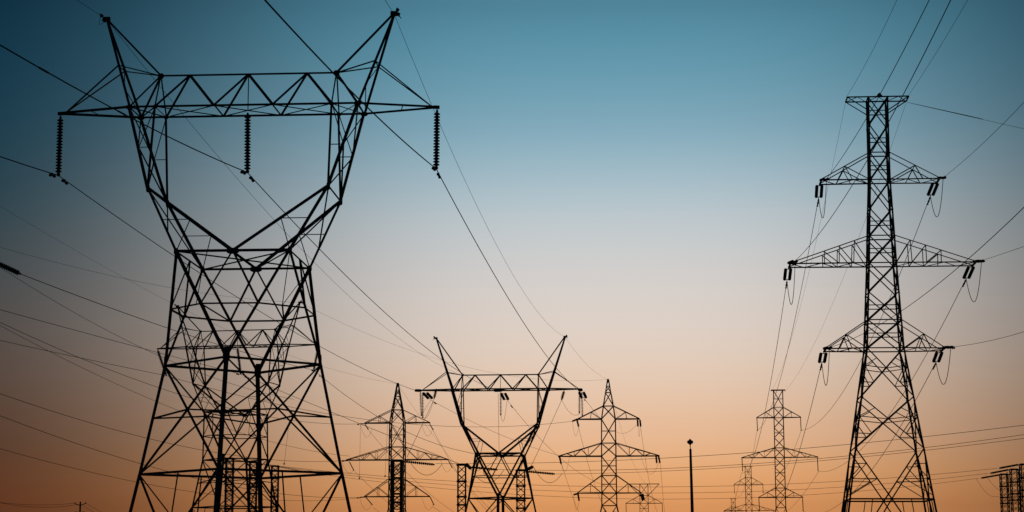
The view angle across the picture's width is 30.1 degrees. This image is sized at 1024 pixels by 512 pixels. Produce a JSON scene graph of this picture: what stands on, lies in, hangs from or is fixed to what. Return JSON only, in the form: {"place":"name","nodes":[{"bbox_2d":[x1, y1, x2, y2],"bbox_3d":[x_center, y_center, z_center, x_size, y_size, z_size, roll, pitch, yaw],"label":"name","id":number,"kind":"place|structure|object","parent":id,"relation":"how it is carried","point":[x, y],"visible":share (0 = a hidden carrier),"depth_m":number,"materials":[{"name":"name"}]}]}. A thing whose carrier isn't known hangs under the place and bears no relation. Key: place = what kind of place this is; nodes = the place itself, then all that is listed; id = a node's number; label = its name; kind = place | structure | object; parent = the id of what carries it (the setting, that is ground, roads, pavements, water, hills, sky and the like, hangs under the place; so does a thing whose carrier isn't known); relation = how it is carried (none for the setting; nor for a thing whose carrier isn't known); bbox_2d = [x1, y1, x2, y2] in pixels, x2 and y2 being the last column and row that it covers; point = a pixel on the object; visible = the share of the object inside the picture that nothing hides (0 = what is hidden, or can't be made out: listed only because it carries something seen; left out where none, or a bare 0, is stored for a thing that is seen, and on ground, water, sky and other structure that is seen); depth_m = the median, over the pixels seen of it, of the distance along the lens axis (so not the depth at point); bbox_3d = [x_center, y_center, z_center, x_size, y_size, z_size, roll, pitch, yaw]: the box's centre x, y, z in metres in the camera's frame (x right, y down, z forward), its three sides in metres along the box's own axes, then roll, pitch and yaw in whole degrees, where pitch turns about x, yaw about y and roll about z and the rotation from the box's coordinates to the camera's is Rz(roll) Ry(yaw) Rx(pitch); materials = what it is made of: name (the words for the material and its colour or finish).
{"place":"outdoors","nodes":[
{"label":"outdoors","id":0,"kind":"place"},
{"bbox_2d":[224,459,234,511],"bbox_3d":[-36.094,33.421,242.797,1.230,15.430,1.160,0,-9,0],"label":"lattice column","id":1,"kind":"structure","parent":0,"point":[226,491],"depth_m":243.22,"materials":[{"name":"metal"}]},
{"bbox_3d":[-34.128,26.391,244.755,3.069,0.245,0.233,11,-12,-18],"label":"insulator string","id":2,"kind":"object","parent":1,"relation":"attached to","visible":0},
{"bbox_2d":[264,464,996,486],"bbox_3d":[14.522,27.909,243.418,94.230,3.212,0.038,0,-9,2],"label":"bus line","id":3,"kind":"object","parent":2,"relation":"hanging from","point":[605,486],"visible":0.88,"depth_m":243.27,"materials":[{"name":"metal"}]},
{"bbox_2d":[248,461,257,511],"bbox_3d":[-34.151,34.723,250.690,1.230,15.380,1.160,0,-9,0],"label":"lattice column","id":4,"kind":"structure","parent":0,"point":[256,493],"depth_m":251.07,"materials":[{"name":"metal"}]},
{"bbox_2d":[270,465,279,511],"bbox_3d":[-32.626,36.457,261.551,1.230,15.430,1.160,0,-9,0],"label":"lattice column","id":5,"kind":"structure","parent":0,"point":[277,488],"depth_m":262.15,"materials":[{"name":"metal"}]},
{"bbox_2d":[390,459,403,511],"bbox_3d":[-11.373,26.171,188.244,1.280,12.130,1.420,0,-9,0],"label":"lattice column","id":6,"kind":"structure","parent":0,"point":[393,477],"depth_m":188.32,"materials":[{"name":"metal"}]},
{"bbox_2d":[404,460,434,465],"bbox_3d":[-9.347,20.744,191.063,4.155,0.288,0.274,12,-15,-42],"label":"insulator string","id":7,"kind":"object","parent":6,"relation":"attached to","point":[417,462],"visible":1,"depth_m":191.06,"materials":[{"name":"ceramic"}]},
{"bbox_2d":[0,0,1023,511],"label":"sky","id":8,"kind":"structure","parent":0,"point":[646,173],"materials":[{"name":"blue"}]},
{"bbox_2d":[515,469,525,511],"bbox_3d":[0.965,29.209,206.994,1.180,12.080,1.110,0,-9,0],"label":"lattice column","id":9,"kind":"structure","parent":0,"point":[517,494],"depth_m":207.13,"materials":[{"name":"metal"}]},
{"bbox_2d":[528,471,554,474],"bbox_3d":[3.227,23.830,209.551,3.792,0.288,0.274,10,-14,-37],"label":"insulator string","id":10,"kind":"object","parent":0,"point":[547,473],"visible":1,"depth_m":209.60,"materials":[{"name":"metal"}]},
{"bbox_2d":[285,467,987,492],"bbox_3d":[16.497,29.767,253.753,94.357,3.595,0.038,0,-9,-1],"label":"bus line","id":11,"kind":"object","parent":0,"point":[618,492],"visible":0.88,"depth_m":253.42,"materials":[{"name":"metal"}]},
{"bbox_2d":[498,434,1023,470],"bbox_3d":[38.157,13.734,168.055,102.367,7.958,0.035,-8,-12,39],"label":"bus line","id":12,"kind":"object","parent":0,"point":[770,462],"visible":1,"depth_m":178.64,"materials":[{"name":"metal"}]},
{"bbox_2d":[579,438,1023,473],"bbox_3d":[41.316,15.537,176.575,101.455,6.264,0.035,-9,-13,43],"label":"bus line","id":13,"kind":"object","parent":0,"point":[797,462],"visible":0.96,"depth_m":188.38,"materials":[{"name":"metal"}]},
{"bbox_2d":[999,473,1009,511],"bbox_3d":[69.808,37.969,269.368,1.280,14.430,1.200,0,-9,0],"label":"lattice column","id":14,"kind":"structure","parent":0,"point":[1002,497],"depth_m":269.90,"materials":[{"name":"metal"}]},
{"bbox_2d":[1009,468,1020,511],"bbox_3d":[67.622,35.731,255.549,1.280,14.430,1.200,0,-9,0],"label":"lattice column","id":15,"kind":"structure","parent":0,"point":[1011,482],"depth_m":256.08,"materials":[{"name":"metal"}]},
{"bbox_2d":[990,469,1008,473],"bbox_3d":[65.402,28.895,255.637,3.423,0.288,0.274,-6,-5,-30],"label":"insulator string","id":16,"kind":"object","parent":15,"relation":"attached to","point":[999,471],"visible":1,"depth_m":255.53,"materials":[{"name":"ceramic"}]},
{"bbox_2d":[1019,463,1023,511],"bbox_3d":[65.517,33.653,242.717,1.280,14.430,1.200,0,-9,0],"label":"lattice column","id":17,"kind":"structure","parent":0,"point":[1021,478],"depth_m":243.27,"materials":[{"name":"metal"}]},
{"bbox_2d":[999,464,1018,468],"bbox_3d":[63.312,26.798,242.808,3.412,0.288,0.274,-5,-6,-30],"label":"insulator string","id":18,"kind":"object","parent":17,"relation":"attached to","point":[1013,465],"visible":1,"depth_m":242.75,"materials":[{"name":"ceramic"}]},
{"label":"ground","id":19,"kind":"structure","parent":0,"visible":0},
{"bbox_2d":[74,502,85,511],"bbox_3d":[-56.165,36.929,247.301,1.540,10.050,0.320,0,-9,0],"label":"utility pole","id":20,"kind":"object","parent":19,"relation":"on","point":[80,506],"visible":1,"depth_m":247.94,"materials":[{"name":"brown wood"}]},
{"bbox_2d":[157,300,313,511],"bbox_3d":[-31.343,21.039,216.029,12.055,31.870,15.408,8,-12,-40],"label":"delta pylon","id":21,"kind":"object","parent":19,"relation":"on","point":[187,348],"visible":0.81,"depth_m":216.97,"materials":[{"name":"metal"}]},
{"bbox_2d":[0,206,168,301],"bbox_3d":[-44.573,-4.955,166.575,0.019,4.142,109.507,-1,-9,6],"label":"earth wire","id":22,"kind":"object","parent":21,"relation":"attached to","point":[77,251],"visible":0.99,"depth_m":183.97,"materials":[{"name":"metal"}]},
{"bbox_2d":[1,268,290,398],"bbox_3d":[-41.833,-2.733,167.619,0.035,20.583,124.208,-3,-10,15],"label":"conductor","id":23,"kind":"object","parent":21,"relation":"attached to","point":[124,339],"visible":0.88,"depth_m":181.80,"materials":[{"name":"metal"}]},
{"bbox_2d":[0,247,299,302],"bbox_3d":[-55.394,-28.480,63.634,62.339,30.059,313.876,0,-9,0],"label":"earth wire","id":24,"kind":"object","parent":21,"relation":"attached to","point":[133,280],"visible":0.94,"depth_m":167.13,"materials":[{"name":"metal"}]},
{"bbox_2d":[157,350,166,375],"bbox_3d":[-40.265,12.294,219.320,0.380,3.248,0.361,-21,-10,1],"label":"insulator string","id":25,"kind":"object","parent":21,"relation":"hanging from","point":[161,361],"visible":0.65,"depth_m":219.27,"materials":[{"name":"metal"}]},
{"bbox_2d":[0,340,165,376],"bbox_3d":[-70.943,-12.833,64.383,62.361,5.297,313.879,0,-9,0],"label":"conductor","id":26,"kind":"object","parent":25,"relation":"attached to","point":[82,358],"visible":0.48,"depth_m":195.91,"materials":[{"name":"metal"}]},
{"bbox_2d":[168,376,571,426],"bbox_3d":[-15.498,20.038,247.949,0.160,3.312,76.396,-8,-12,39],"label":"conductor","id":27,"kind":"object","parent":25,"relation":"attached to","point":[373,420],"visible":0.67,"depth_m":244.98,"materials":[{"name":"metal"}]},
{"bbox_2d":[0,325,344,455],"bbox_3d":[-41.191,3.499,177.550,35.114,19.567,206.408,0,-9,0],"label":"conductor","id":28,"kind":"object","parent":21,"relation":"attached to","point":[142,395],"visible":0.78,"depth_m":190.47,"materials":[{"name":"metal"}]},
{"bbox_2d":[1,416,358,498],"bbox_3d":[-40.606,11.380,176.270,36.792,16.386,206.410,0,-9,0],"label":"conductor","id":29,"kind":"object","parent":21,"relation":"attached to","point":[165,470],"visible":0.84,"depth_m":195.41,"materials":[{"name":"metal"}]},
{"bbox_2d":[236,348,241,374],"bbox_3d":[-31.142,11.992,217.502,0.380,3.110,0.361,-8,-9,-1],"label":"insulator string","id":30,"kind":"object","parent":21,"relation":"hanging from","point":[238,360],"visible":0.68,"depth_m":217.39,"materials":[{"name":"metal"}]},
{"bbox_2d":[2,310,238,374],"bbox_3d":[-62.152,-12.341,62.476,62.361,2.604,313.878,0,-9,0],"label":"conductor","id":31,"kind":"object","parent":30,"relation":"attached to","point":[109,339],"visible":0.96,"depth_m":179.37,"materials":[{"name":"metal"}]},
{"bbox_2d":[241,374,456,462],"bbox_3d":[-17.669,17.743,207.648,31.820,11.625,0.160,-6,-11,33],"label":"conductor","id":32,"kind":"object","parent":30,"relation":"hanging from","point":[361,424],"visible":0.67,"depth_m":206.21,"materials":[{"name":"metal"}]},
{"bbox_2d":[471,466,497,470],"bbox_3d":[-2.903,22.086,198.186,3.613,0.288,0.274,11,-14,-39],"label":"insulator string","id":33,"kind":"object","parent":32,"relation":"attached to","point":[484,468],"visible":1,"depth_m":198.20,"materials":[{"name":"metal"}]},
{"bbox_2d":[326,315,606,380],"bbox_3d":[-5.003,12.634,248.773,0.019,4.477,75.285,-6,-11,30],"label":"earth wire","id":34,"kind":"object","parent":21,"relation":"attached to","point":[456,364],"visible":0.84,"depth_m":244.49,"materials":[{"name":"metal"}]},
{"bbox_3d":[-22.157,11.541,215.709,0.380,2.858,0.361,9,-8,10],"label":"insulator string","id":35,"kind":"object","parent":21,"relation":"hanging from","visible":0},
{"bbox_2d":[22,274,312,370],"bbox_3d":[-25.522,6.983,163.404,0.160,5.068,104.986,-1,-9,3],"label":"conductor","id":36,"kind":"object","parent":35,"relation":"hanging from","point":[142,319],"visible":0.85,"depth_m":136.12,"materials":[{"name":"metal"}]},
{"bbox_2d":[0,262,21,274],"bbox_3d":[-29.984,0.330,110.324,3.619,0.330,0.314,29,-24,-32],"label":"insulator string","id":37,"kind":"object","parent":36,"relation":"hanging from","point":[9,268],"visible":1,"depth_m":110.80,"materials":[{"name":"metal"}]},
{"bbox_2d":[58,8,439,511],"bbox_3d":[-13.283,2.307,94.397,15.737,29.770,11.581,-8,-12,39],"label":"delta pylon","id":38,"kind":"object","parent":19,"relation":"on","point":[257,372],"visible":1,"depth_m":94.96,"materials":[{"name":"metal"}]},
{"bbox_2d":[55,116,63,175],"bbox_3d":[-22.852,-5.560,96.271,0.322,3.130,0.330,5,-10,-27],"label":"insulator string","id":39,"kind":"object","parent":38,"relation":"hanging from","point":[59,147],"visible":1,"depth_m":96.17,"materials":[{"name":"metal"}]},
{"bbox_2d":[0,156,57,177],"bbox_3d":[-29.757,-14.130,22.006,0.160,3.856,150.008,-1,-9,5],"label":"conductor","id":40,"kind":"object","parent":39,"relation":"hanging from","point":[52,174],"visible":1,"depth_m":92.30,"materials":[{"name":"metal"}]},
{"bbox_2d":[59,176,412,389],"bbox_3d":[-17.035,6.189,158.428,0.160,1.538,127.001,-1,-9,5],"label":"conductor","id":41,"kind":"object","parent":39,"relation":"hanging from","point":[65,181],"visible":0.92,"depth_m":116.13,"materials":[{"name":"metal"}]},
{"bbox_2d":[244,112,250,172],"bbox_3d":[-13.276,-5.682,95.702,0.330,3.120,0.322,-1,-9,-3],"label":"insulator string","id":42,"kind":"object","parent":38,"relation":"hanging from","point":[247,141],"visible":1,"depth_m":95.61,"materials":[{"name":"ceramic"}]},
{"bbox_2d":[0,44,247,174],"bbox_3d":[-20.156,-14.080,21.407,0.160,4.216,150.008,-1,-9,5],"label":"conductor","id":43,"kind":"object","parent":42,"relation":"hanging from","point":[241,171],"visible":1,"depth_m":73.24,"materials":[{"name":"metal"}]},
{"bbox_2d":[248,173,493,389],"bbox_3d":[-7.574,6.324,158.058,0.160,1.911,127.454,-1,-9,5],"label":"conductor","id":44,"kind":"object","parent":42,"relation":"hanging from","point":[251,178],"visible":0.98,"depth_m":120.64,"materials":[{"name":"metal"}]},
{"bbox_2d":[110,24,457,373],"bbox_3d":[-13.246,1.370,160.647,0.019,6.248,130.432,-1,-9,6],"label":"earth wire","id":45,"kind":"object","parent":38,"relation":"attached to","point":[264,209],"visible":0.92,"depth_m":129.89,"materials":[{"name":"metal"}]},
{"bbox_2d":[433,109,439,169],"bbox_3d":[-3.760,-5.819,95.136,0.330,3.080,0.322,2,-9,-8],"label":"insulator string","id":46,"kind":"object","parent":38,"relation":"hanging from","point":[436,141],"visible":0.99,"depth_m":95.05,"materials":[{"name":"ceramic"}]},
{"bbox_2d":[264,0,436,170],"bbox_3d":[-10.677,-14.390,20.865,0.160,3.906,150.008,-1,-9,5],"label":"conductor","id":47,"kind":"object","parent":46,"relation":"hanging from","point":[433,168],"visible":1,"depth_m":68.62,"materials":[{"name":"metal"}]},
{"bbox_2d":[437,170,577,389],"bbox_3d":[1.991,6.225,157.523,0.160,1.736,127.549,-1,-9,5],"label":"conductor","id":48,"kind":"object","parent":46,"relation":"hanging from","point":[438,175],"visible":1,"depth_m":117.88,"materials":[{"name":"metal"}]},
{"bbox_2d":[395,17,562,335],"bbox_3d":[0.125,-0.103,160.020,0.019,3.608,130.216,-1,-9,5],"label":"earth wire","id":49,"kind":"object","parent":38,"relation":"attached to","point":[456,161],"visible":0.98,"depth_m":121.12,"materials":[{"name":"metal"}]},
{"bbox_2d":[346,383,447,511],"bbox_3d":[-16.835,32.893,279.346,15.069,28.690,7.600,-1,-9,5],"label":"spired pylon","id":50,"kind":"object","parent":19,"relation":"on","point":[393,409],"visible":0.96,"depth_m":279.91,"materials":[{"name":"metal"}]},
{"bbox_2d":[2,394,344,461],"bbox_3d":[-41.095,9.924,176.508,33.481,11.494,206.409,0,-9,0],"label":"conductor","id":51,"kind":"object","parent":50,"relation":"attached to","point":[161,441],"visible":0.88,"depth_m":195.09,"materials":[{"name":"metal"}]},
{"bbox_2d":[2,449,355,500],"bbox_3d":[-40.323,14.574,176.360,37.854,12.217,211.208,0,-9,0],"label":"conductor","id":52,"kind":"object","parent":50,"relation":"attached to","point":[149,484],"visible":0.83,"depth_m":189.93,"materials":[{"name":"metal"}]},
{"bbox_2d":[456,464,466,511],"bbox_3d":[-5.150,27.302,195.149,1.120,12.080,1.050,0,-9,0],"label":"lattice column","id":53,"kind":"structure","parent":19,"relation":"on","point":[458,490],"depth_m":195.31,"materials":[{"name":"metal"}]},
{"bbox_2d":[422,335,581,511],"bbox_3d":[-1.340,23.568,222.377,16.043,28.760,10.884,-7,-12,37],"label":"delta pylon","id":54,"kind":"object","parent":19,"relation":"on","point":[496,453],"visible":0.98,"depth_m":223.00,"materials":[{"name":"metal"}]},
{"bbox_2d":[315,371,498,456],"bbox_3d":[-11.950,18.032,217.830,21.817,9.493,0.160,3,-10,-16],"label":"conductor","id":55,"kind":"object","parent":54,"relation":"attached to","point":[395,426],"visible":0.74,"depth_m":217.12,"materials":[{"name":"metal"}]},
{"bbox_2d":[421,392,423,417],"bbox_3d":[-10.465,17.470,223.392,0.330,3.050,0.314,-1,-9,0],"label":"insulator string","id":56,"kind":"object","parent":54,"relation":"hanging from","point":[422,395],"visible":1,"depth_m":223.36,"materials":[{"name":"metal"}]},
{"bbox_2d":[423,392,432,398],"bbox_3d":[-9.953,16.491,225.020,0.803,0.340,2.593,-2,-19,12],"label":"tension insulator","id":57,"kind":"object","parent":54,"relation":"attached to","point":[426,396],"visible":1,"depth_m":224.76,"materials":[{"name":"metal"}]},
{"bbox_2d":[499,392,501,414],"bbox_3d":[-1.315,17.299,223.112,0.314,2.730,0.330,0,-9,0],"label":"insulator string","id":58,"kind":"object","parent":54,"relation":"hanging from","point":[500,403],"visible":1,"depth_m":223.06,"materials":[{"name":"metal"}]},
{"bbox_2d":[501,393,508,399],"bbox_3d":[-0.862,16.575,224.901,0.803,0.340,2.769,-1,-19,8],"label":"tension insulator","id":59,"kind":"object","parent":54,"relation":"attached to","point":[506,396],"visible":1,"depth_m":224.60,"materials":[{"name":"metal"}]},
{"bbox_2d":[507,400,604,485],"bbox_3d":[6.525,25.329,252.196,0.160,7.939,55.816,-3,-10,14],"label":"conductor","id":60,"kind":"object","parent":59,"relation":"attached to","point":[531,429],"visible":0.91,"depth_m":235.50,"materials":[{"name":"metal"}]},
{"bbox_2d":[578,392,586,398],"bbox_3d":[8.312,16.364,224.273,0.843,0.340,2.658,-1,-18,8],"label":"tension insulator","id":61,"kind":"object","parent":54,"relation":"attached to","point":[584,395],"visible":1,"depth_m":223.94,"materials":[{"name":"ceramic"}]},
{"bbox_2d":[559,379,659,511],"bbox_3d":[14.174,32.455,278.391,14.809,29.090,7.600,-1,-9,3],"label":"spired pylon","id":62,"kind":"object","parent":19,"relation":"on","point":[614,442],"visible":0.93,"depth_m":278.81,"materials":[{"name":"metal"}]},
{"bbox_2d":[431,400,558,455],"bbox_3d":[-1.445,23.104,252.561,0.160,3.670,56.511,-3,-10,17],"label":"conductor","id":63,"kind":"object","parent":62,"relation":"attached to","point":[488,429],"visible":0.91,"depth_m":249.33,"materials":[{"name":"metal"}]},
{"bbox_2d":[626,484,662,511],"bbox_3d":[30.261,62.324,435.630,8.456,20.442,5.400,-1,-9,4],"label":"slim pylon","id":64,"kind":"object","parent":19,"relation":"on","point":[647,503],"visible":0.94,"depth_m":436.23,"materials":[{"name":"metal"}]},
{"bbox_2d":[687,439,693,511],"bbox_3d":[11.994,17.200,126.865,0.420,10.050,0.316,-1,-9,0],"label":"lamp post","id":65,"kind":"object","parent":19,"relation":"on","point":[689,441],"visible":1,"depth_m":127.19,"materials":[{"name":"metal"}]},
{"bbox_2d":[724,466,773,511],"bbox_3d":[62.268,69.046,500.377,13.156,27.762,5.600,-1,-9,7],"label":"slim pylon","id":66,"kind":"object","parent":19,"relation":"on","point":[751,484],"visible":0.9,"depth_m":500.94,"materials":[{"name":"metal"}]},
{"bbox_2d":[741,389,817,511],"bbox_3d":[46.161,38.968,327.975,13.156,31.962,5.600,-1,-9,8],"label":"slim pylon","id":67,"kind":"object","parent":19,"relation":"on","point":[778,432],"visible":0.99,"depth_m":328.49,"materials":[{"name":"metal"}]},
{"bbox_2d":[788,93,975,511],"bbox_3d":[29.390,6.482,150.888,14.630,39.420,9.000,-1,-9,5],"label":"lattice pylon","id":68,"kind":"object","parent":19,"relation":"on","point":[865,351],"visible":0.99,"depth_m":151.71,"materials":[{"name":"metal"}]},
{"bbox_2d":[436,425,1022,463],"bbox_3d":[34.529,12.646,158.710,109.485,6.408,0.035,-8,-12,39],"label":"bus line","id":69,"kind":"object","parent":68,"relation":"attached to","point":[704,455],"visible":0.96,"depth_m":172.49,"materials":[{"name":"metal"}]},
{"bbox_2d":[783,268,791,280],"bbox_3d":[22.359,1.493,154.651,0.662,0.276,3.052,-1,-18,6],"label":"tension insulator","id":70,"kind":"object","parent":68,"relation":"attached to","point":[785,274],"visible":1,"depth_m":154.40,"materials":[{"name":"metal"}]},
{"bbox_2d":[741,281,786,472],"bbox_3d":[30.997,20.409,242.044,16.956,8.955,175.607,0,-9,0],"label":"conductor","id":71,"kind":"object","parent":70,"relation":"attached to","point":[773,367],"visible":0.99,"depth_m":185.54,"materials":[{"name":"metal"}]},
{"bbox_2d":[772,106,844,389],"bbox_3d":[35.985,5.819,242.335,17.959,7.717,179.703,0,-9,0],"label":"earth wire","id":72,"kind":"object","parent":68,"relation":"attached to","point":[816,239],"visible":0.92,"depth_m":191.08,"materials":[{"name":"metal"}]},
{"bbox_2d":[815,185,823,197],"bbox_3d":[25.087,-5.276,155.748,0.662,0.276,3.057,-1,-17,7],"label":"tension insulator","id":73,"kind":"object","parent":68,"relation":"attached to","point":[821,191],"visible":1,"depth_m":155.47,"materials":[{"name":"metal"}]},
{"bbox_2d":[758,199,818,429],"bbox_3d":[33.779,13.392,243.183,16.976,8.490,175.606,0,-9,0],"label":"conductor","id":74,"kind":"object","parent":73,"relation":"attached to","point":[798,301],"visible":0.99,"depth_m":189.34,"materials":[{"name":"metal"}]},
{"bbox_2d":[818,181,826,217],"bbox_3d":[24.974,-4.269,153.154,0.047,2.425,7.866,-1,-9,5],"label":"jumper cable","id":75,"kind":"object","parent":73,"relation":"hanging from","point":[825,203],"visible":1,"depth_m":151.71,"materials":[{"name":"metal"}]},
{"bbox_2d":[818,352,827,362],"bbox_3d":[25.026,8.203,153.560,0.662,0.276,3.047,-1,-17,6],"label":"tension insulator","id":76,"kind":"object","parent":68,"relation":"attached to","point":[824,358],"visible":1,"depth_m":153.13,"materials":[{"name":"metal"}]},
{"bbox_2d":[774,362,821,510],"bbox_3d":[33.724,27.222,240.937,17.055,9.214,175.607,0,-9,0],"label":"conductor","id":77,"kind":"object","parent":76,"relation":"attached to","point":[805,428],"visible":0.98,"depth_m":176.57,"materials":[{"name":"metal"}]},
{"bbox_2d":[787,104,905,388],"bbox_3d":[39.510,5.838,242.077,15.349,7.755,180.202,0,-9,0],"label":"earth wire","id":78,"kind":"object","parent":68,"relation":"attached to","point":[861,230],"visible":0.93,"depth_m":191.73,"materials":[{"name":"metal"}]},
{"bbox_2d":[847,0,896,95],"bbox_3d":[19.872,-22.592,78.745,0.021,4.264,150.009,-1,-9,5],"label":"earth wire","id":79,"kind":"object","parent":68,"relation":"attached to","point":[873,48],"visible":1,"depth_m":129.60,"materials":[{"name":"metal"}]},
{"bbox_2d":[927,183,938,195],"bbox_3d":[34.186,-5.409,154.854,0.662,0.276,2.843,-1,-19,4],"label":"tension insulator","id":80,"kind":"object","parent":68,"relation":"attached to","point":[931,188],"visible":1,"depth_m":154.73,"materials":[{"name":"metal"}]},
{"bbox_2d":[801,197,930,430],"bbox_3d":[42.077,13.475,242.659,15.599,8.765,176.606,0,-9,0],"label":"conductor","id":81,"kind":"object","parent":80,"relation":"attached to","point":[890,296],"visible":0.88,"depth_m":183.94,"materials":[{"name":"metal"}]},
{"bbox_2d":[930,183,942,216],"bbox_3d":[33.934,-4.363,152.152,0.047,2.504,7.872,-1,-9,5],"label":"jumper cable","id":82,"kind":"object","parent":80,"relation":"hanging from","point":[940,204],"visible":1,"depth_m":150.82,"materials":[{"name":"metal"}]},
{"bbox_2d":[932,352,942,362],"bbox_3d":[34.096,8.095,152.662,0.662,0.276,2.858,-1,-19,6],"label":"tension insulator","id":83,"kind":"object","parent":68,"relation":"attached to","point":[935,357],"visible":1,"depth_m":152.41,"materials":[{"name":"metal"}]},
{"bbox_2d":[826,362,935,511],"bbox_3d":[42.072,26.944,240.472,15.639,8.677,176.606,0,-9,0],"label":"conductor","id":84,"kind":"object","parent":83,"relation":"attached to","point":[901,424],"visible":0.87,"depth_m":177.58,"materials":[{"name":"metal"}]},
{"bbox_2d":[908,0,967,95],"bbox_3d":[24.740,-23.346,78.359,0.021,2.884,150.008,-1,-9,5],"label":"earth wire","id":85,"kind":"object","parent":68,"relation":"attached to","point":[940,45],"visible":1,"depth_m":132.57,"materials":[{"name":"metal"}]},
{"bbox_2d":[907,102,1023,128],"bbox_3d":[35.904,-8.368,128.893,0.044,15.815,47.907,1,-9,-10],"label":"earth wire","id":86,"kind":"object","parent":68,"relation":"attached to","point":[960,114],"visible":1,"depth_m":143.20,"materials":[{"name":"metal"}]},
{"bbox_2d":[962,266,974,278],"bbox_3d":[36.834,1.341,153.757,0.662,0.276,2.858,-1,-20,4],"label":"tension insulator","id":87,"kind":"object","parent":68,"relation":"attached to","point":[967,271],"visible":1,"depth_m":153.61,"materials":[{"name":"metal"}]},
{"bbox_2d":[818,279,965,471],"bbox_3d":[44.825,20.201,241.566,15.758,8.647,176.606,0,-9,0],"label":"conductor","id":88,"kind":"object","parent":87,"relation":"attached to","point":[920,364],"visible":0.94,"depth_m":180.85,"materials":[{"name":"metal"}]},
{"bbox_3d":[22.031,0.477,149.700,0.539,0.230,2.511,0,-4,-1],"label":"tension insulator","id":89,"kind":"object","parent":68,"relation":"attached to","visible":0},
{"bbox_2d":[787,271,794,304],"bbox_3d":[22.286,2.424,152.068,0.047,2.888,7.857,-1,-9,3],"label":"jumper cable","id":90,"kind":"object","parent":89,"relation":"hanging from","point":[793,290],"visible":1,"depth_m":150.75,"materials":[{"name":"metal"}]},
{"bbox_2d":[795,0,950,262],"bbox_3d":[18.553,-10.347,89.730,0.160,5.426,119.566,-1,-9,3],"label":"conductor","id":91,"kind":"object","parent":89,"relation":"attached to","point":[885,127],"visible":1,"depth_m":95.70,"materials":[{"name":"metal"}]},
{"bbox_3d":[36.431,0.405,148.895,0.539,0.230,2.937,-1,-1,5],"label":"tension insulator","id":92,"kind":"object","parent":68,"relation":"attached to","visible":0},
{"bbox_2d":[966,261,981,301],"bbox_3d":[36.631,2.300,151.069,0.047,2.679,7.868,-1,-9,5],"label":"jumper cable","id":93,"kind":"object","parent":92,"relation":"hanging from","point":[978,287],"visible":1,"depth_m":149.57,"materials":[{"name":"metal"}]},
{"bbox_3d":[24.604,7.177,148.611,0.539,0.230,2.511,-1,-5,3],"label":"tension insulator","id":94,"kind":"object","parent":68,"relation":"attached to","visible":0},
{"bbox_2d":[822,349,829,385],"bbox_3d":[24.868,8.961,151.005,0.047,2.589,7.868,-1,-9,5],"label":"jumper cable","id":95,"kind":"object","parent":94,"relation":"hanging from","point":[828,370],"visible":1,"depth_m":149.48,"materials":[{"name":"metal"}]},
{"bbox_2d":[829,207,1023,349],"bbox_3d":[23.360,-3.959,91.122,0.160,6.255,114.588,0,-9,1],"label":"conductor","id":96,"kind":"object","parent":94,"relation":"attached to","point":[830,348],"visible":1,"depth_m":104.42,"materials":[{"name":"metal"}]},
{"bbox_3d":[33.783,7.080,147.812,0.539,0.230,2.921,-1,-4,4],"label":"tension insulator","id":97,"kind":"object","parent":68,"relation":"attached to","visible":0},
{"bbox_2d":[936,347,950,384],"bbox_3d":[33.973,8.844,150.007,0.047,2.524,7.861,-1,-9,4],"label":"jumper cable","id":98,"kind":"object","parent":97,"relation":"hanging from","point":[948,368],"visible":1,"depth_m":148.43,"materials":[{"name":"metal"}]},
{"bbox_2d":[952,332,1021,348],"bbox_3d":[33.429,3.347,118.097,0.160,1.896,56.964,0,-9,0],"label":"conductor","id":99,"kind":"object","parent":97,"relation":"attached to","point":[953,347],"visible":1,"depth_m":136.68,"materials":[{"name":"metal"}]},
{"bbox_3d":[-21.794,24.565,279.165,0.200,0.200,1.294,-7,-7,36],"label":"insulator string","id":100,"kind":"object","parent":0,"visible":0},
{"bbox_2d":[0,322,358,424],"bbox_3d":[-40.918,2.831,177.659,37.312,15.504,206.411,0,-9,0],"label":"conductor","id":101,"kind":"object","parent":100,"relation":"attached to","point":[138,380],"visible":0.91,"depth_m":188.83,"materials":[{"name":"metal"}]},
{"bbox_3d":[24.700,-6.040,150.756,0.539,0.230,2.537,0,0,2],"label":"tension insulator","id":102,"kind":"object","parent":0,"visible":0},
{"bbox_2d":[826,1,928,180],"bbox_3d":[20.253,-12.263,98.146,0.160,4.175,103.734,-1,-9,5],"label":"conductor","id":103,"kind":"object","parent":102,"relation":"attached to","point":[881,91],"visible":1,"depth_m":108.32,"materials":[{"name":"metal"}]},
{"bbox_3d":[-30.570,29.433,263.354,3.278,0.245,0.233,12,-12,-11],"label":"insulator string","id":104,"kind":"object","parent":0,"visible":0},
{"bbox_2d":[330,475,977,498],"bbox_3d":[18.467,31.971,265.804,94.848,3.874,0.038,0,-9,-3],"label":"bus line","id":105,"kind":"object","parent":104,"relation":"hanging from","point":[619,498],"visible":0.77,"depth_m":265.31,"materials":[{"name":"metal"}]},
{"bbox_3d":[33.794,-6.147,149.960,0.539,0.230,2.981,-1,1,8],"label":"tension insulator","id":106,"kind":"object","parent":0,"visible":0},
{"bbox_2d":[943,102,1023,178],"bbox_3d":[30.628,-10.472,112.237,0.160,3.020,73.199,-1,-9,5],"label":"conductor","id":107,"kind":"object","parent":106,"relation":"attached to","point":[944,177],"visible":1,"depth_m":130.13,"materials":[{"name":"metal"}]}
]}

